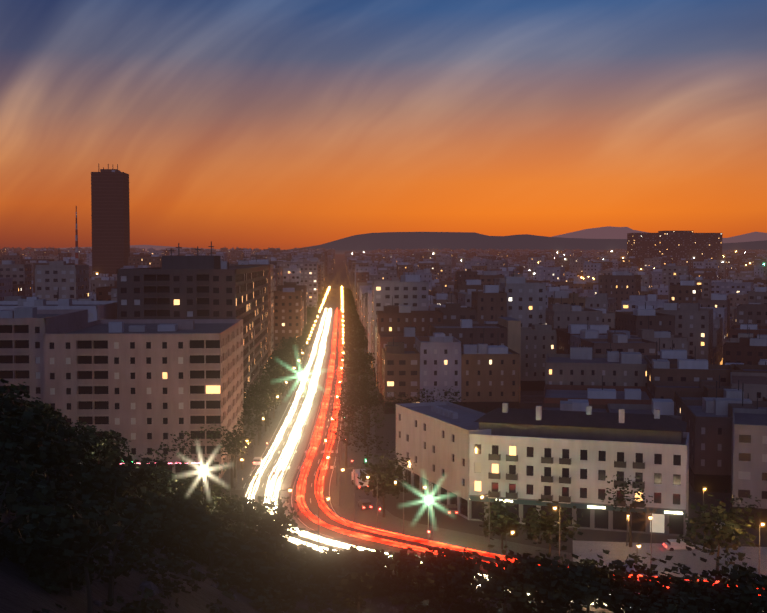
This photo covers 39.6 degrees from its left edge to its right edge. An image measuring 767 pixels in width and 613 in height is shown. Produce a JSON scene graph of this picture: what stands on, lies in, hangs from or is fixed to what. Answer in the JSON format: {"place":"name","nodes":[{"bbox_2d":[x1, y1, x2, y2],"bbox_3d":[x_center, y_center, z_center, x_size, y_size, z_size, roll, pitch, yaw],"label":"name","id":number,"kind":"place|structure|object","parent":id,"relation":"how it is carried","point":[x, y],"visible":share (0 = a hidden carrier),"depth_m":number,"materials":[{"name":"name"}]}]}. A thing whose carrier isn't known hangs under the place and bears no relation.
{"place":"outdoors","nodes":[
{"label":"outdoors","id":0,"kind":"place"},
{"bbox_2d":[0,466,613,612],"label":"hill","id":1,"kind":"structure","parent":0,"point":[20,592],"depth_m":72.41,"materials":[{"name":"plant"}]},
{"bbox_2d":[0,468,496,612],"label":"hill rocks","id":2,"kind":"object","parent":1,"relation":"on","point":[149,585],"visible":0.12,"depth_m":87.63,"materials":[{"name":"black stone"}]},
{"bbox_2d":[0,378,579,612],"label":"hill vegetation","id":3,"kind":"object","parent":1,"relation":"on","point":[175,515],"visible":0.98,"depth_m":91.84,"materials":[{"name":"green plant"}]},
{"bbox_2d":[0,0,766,249],"label":"sky","id":4,"kind":"structure","parent":0,"point":[253,124],"materials":[{"name":"orange"}]},
{"bbox_2d":[59,226,766,250],"bbox_3d":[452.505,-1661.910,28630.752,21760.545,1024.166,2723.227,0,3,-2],"label":"mountain","id":5,"kind":"structure","parent":0,"point":[608,232],"depth_m":29250.25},
{"bbox_2d":[209,316,766,612],"bbox_3d":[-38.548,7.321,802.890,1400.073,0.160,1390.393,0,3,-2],"label":"avenue road","id":6,"kind":"structure","parent":0,"point":[390,522],"depth_m":201.92,"materials":[{"name":"grey asphalt"}]},
{"bbox_2d":[84,287,766,612],"bbox_3d":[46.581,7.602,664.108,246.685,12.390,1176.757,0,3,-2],"label":"avenue trees","id":7,"kind":"object","parent":6,"relation":"on","point":[587,582],"visible":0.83,"depth_m":129.01,"materials":[{"name":"green plant"}]},
{"bbox_2d":[253,457,727,550],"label":"cars","id":8,"kind":"object","parent":6,"relation":"on","point":[669,544],"visible":0.56,"depth_m":184.30,"materials":[{"name":"grey"}]},
{"bbox_2d":[245,308,757,608],"bbox_3d":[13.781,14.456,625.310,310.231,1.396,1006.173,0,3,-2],"label":"light trails","id":9,"kind":"object","parent":6,"relation":"on","point":[315,376],"visible":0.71,"depth_m":223.37,"materials":[{"name":"red"}]},
{"bbox_2d":[244,254,766,552],"bbox_3d":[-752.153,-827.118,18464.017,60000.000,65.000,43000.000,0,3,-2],"label":"ground","id":10,"kind":"structure","parent":0,"point":[415,506],"depth_m":185.13,"materials":[{"name":"grey concrete"}]},
{"bbox_2d":[0,241,688,536],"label":"buildings","id":11,"kind":"structure","parent":10,"relation":"on","point":[147,360],"depth_m":209.74,"materials":[{"name":"beige concrete"}]},
{"bbox_2d":[0,163,766,528],"bbox_3d":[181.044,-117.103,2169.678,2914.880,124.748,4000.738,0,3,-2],"label":"city","id":12,"kind":"object","parent":10,"relation":"on","point":[672,323],"visible":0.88,"depth_m":369.79},
{"bbox_2d":[97,251,764,607],"bbox_3d":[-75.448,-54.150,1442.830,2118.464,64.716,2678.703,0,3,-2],"label":"street lamps","id":13,"kind":"object","parent":10,"relation":"on","point":[482,495],"visible":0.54,"depth_m":169.08,"materials":[{"name":"grey metal"}]},
{"bbox_2d":[288,232,766,253],"bbox_3d":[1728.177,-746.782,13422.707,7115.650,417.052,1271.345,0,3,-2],"label":"mountain","id":14,"kind":"structure","parent":0,"point":[412,240],"depth_m":13926.48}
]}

